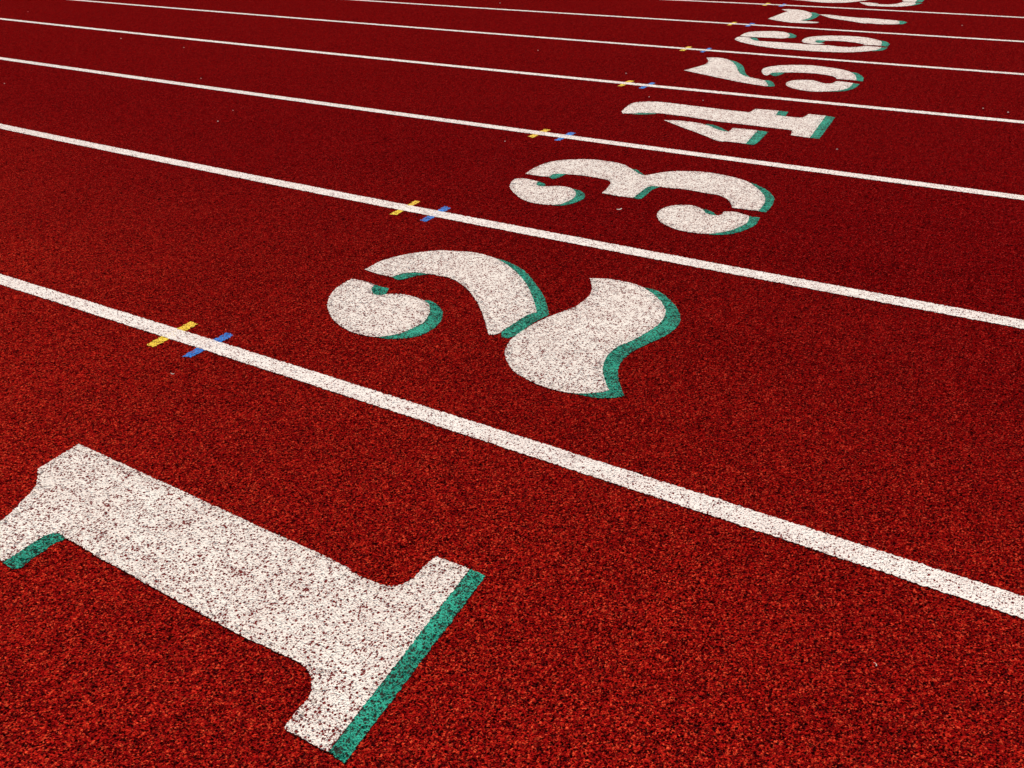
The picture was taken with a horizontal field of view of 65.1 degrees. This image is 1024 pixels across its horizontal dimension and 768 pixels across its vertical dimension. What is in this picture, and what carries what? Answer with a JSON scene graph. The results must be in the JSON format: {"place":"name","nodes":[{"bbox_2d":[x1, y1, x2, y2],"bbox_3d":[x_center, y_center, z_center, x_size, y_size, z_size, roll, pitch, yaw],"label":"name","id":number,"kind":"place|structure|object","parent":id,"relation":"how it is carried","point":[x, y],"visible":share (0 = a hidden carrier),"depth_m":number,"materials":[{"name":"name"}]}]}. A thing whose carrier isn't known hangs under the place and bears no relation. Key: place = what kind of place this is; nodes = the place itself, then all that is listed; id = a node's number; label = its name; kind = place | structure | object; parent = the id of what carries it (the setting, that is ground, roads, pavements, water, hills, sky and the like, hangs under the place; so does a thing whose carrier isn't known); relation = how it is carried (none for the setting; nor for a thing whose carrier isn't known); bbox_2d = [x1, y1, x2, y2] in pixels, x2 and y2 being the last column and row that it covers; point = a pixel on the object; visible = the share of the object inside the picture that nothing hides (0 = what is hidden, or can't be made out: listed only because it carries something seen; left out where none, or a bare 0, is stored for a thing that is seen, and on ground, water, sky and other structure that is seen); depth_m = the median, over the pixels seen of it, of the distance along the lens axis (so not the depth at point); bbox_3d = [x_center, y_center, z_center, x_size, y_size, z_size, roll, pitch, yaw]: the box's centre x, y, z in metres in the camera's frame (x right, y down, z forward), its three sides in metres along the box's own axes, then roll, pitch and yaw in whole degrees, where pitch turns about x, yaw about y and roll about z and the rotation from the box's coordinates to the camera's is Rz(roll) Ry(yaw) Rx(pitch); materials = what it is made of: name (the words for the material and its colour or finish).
{"place":"outdoors","nodes":[
{"label":"outdoors","id":0,"kind":"place"},
{"bbox_2d":[0,0,1023,767],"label":"running track","id":1,"kind":"structure","parent":0,"point":[598,622],"depth_m":2.20,"materials":[{"name":"red rubber"}]},
{"bbox_2d":[147,321,196,346],"bbox_3d":[-1.041,-0.155,2.458,0.041,0.001,0.170,18,38,27],"label":"yellow tick","id":2,"kind":"object","parent":1,"relation":"on","point":[185,327],"visible":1,"depth_m":2.44,"materials":[{"name":"paint"}]},
{"bbox_2d":[182,333,232,357],"bbox_3d":[-0.908,-0.117,2.395,0.040,0.001,0.170,18,38,27],"label":"blue tick","id":3,"kind":"object","parent":1,"relation":"on","point":[221,338],"visible":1,"depth_m":2.38,"materials":[{"name":"paint"}]},
{"bbox_2d":[0,444,484,763],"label":"lane number","id":4,"kind":"object","parent":1,"relation":"on","point":[357,646],"visible":1,"depth_m":1.59,"materials":[{"name":"white paint"}]},
{"bbox_2d":[391,201,419,214],"bbox_3d":[-0.443,-0.735,3.332,0.036,0.001,0.186,16,37,25],"label":"yellow tick","id":5,"kind":"object","parent":1,"relation":"on","point":[397,212],"visible":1,"depth_m":3.31,"materials":[{"name":"paint"}]},
{"bbox_2d":[420,206,449,221],"bbox_3d":[-0.311,-0.695,3.266,0.044,0.001,0.186,16,37,25],"label":"blue tick","id":6,"kind":"object","parent":1,"relation":"on","point":[442,209],"visible":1,"depth_m":3.24,"materials":[{"name":"paint"}]},
{"bbox_2d":[327,250,680,397],"bbox_3d":[-0.048,-0.251,2.572,1.114,0.001,0.704,16,37,25],"label":"lane number","id":7,"kind":"object","parent":1,"relation":"on","point":[583,348],"visible":1,"depth_m":2.51,"materials":[{"name":"white paint"}]},
{"bbox_2d":[0,274,1023,618],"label":"lane line","id":8,"kind":"object","parent":1,"relation":"on","point":[954,584],"visible":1,"depth_m":1.87,"materials":[{"name":"white paint"}]},
{"bbox_2d":[0,124,1023,328],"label":"lane line","id":9,"kind":"object","parent":1,"relation":"on","point":[943,309],"visible":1,"depth_m":2.99,"materials":[{"name":"white paint"}]},
{"bbox_2d":[0,57,1023,199],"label":"lane line","id":10,"kind":"object","parent":1,"relation":"on","point":[930,185],"visible":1,"depth_m":4.10,"materials":[{"name":"white paint"}]},
{"bbox_2d":[0,18,1023,122],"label":"lane line","id":11,"kind":"object","parent":1,"relation":"on","point":[853,105],"visible":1,"depth_m":5.26,"materials":[{"name":"white paint"}]},
{"bbox_2d":[528,129,549,137],"bbox_3d":[0.143,-1.320,4.214,0.043,0.001,0.177,20,38,29],"label":"yellow tick","id":12,"kind":"object","parent":1,"relation":"on","point":[534,135],"visible":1,"depth_m":4.20,"materials":[{"name":"paint"}]},
{"bbox_2d":[76,0,1023,74],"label":"lane line","id":13,"kind":"object","parent":1,"relation":"on","point":[591,41],"visible":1,"depth_m":6.29,"materials":[{"name":"white paint"}]},
{"bbox_2d":[556,132,573,140],"bbox_3d":[0.275,-1.284,4.155,0.042,0.001,0.170,19,38,28],"label":"blue tick","id":14,"kind":"object","parent":1,"relation":"on","point":[569,133],"visible":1,"depth_m":4.18,"materials":[{"name":"paint"}]},
{"bbox_2d":[509,159,773,234],"bbox_3d":[0.548,-0.838,3.456,1.104,0.001,0.711,16,37,25],"label":"lane number","id":15,"kind":"object","parent":1,"relation":"on","point":[625,181],"visible":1,"depth_m":3.46,"materials":[{"name":"white paint"}]},
{"bbox_2d":[358,0,1023,41],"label":"lane line","id":16,"kind":"object","parent":1,"relation":"on","point":[709,22],"visible":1,"depth_m":6.97,"materials":[{"name":"white paint"}]},
{"bbox_2d":[621,101,834,144],"bbox_3d":[1.111,-1.427,4.345,1.117,0.001,0.721,16,37,25],"label":"lane number","id":17,"kind":"object","parent":1,"relation":"on","point":[808,125],"visible":1,"depth_m":4.34,"materials":[{"name":"white paint"}]},
{"bbox_2d":[685,57,863,91],"bbox_3d":[1.708,-2.035,5.264,1.120,0.001,0.747,16,37,25],"label":"lane number","id":18,"kind":"object","parent":1,"relation":"on","point":[731,70],"visible":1,"depth_m":5.28,"materials":[{"name":"white paint"}]},
{"bbox_2d":[735,31,889,51],"bbox_3d":[2.291,-2.632,6.163,1.119,0.001,0.718,16,37,25],"label":"lane number","id":19,"kind":"object","parent":1,"relation":"on","point":[747,39],"visible":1,"depth_m":6.14,"materials":[{"name":"white paint"}]},
{"bbox_2d":[768,9,906,23],"bbox_3d":[2.857,-3.208,7.034,1.126,0.001,0.738,16,37,25],"label":"lane number","id":20,"kind":"object","parent":1,"relation":"on","point":[794,16],"visible":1,"depth_m":7.05,"materials":[{"name":"white paint"}]},
{"bbox_2d":[677,0,1023,17],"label":"lane line","id":21,"kind":"object","parent":1,"relation":"on","point":[853,8],"visible":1,"depth_m":7.47,"materials":[{"name":"white paint"}]},
{"bbox_2d":[802,0,923,6],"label":"lane number","id":22,"kind":"object","parent":1,"relation":"on","point":[909,2],"visible":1,"depth_m":7.76,"materials":[{"name":"white paint"}]}
]}

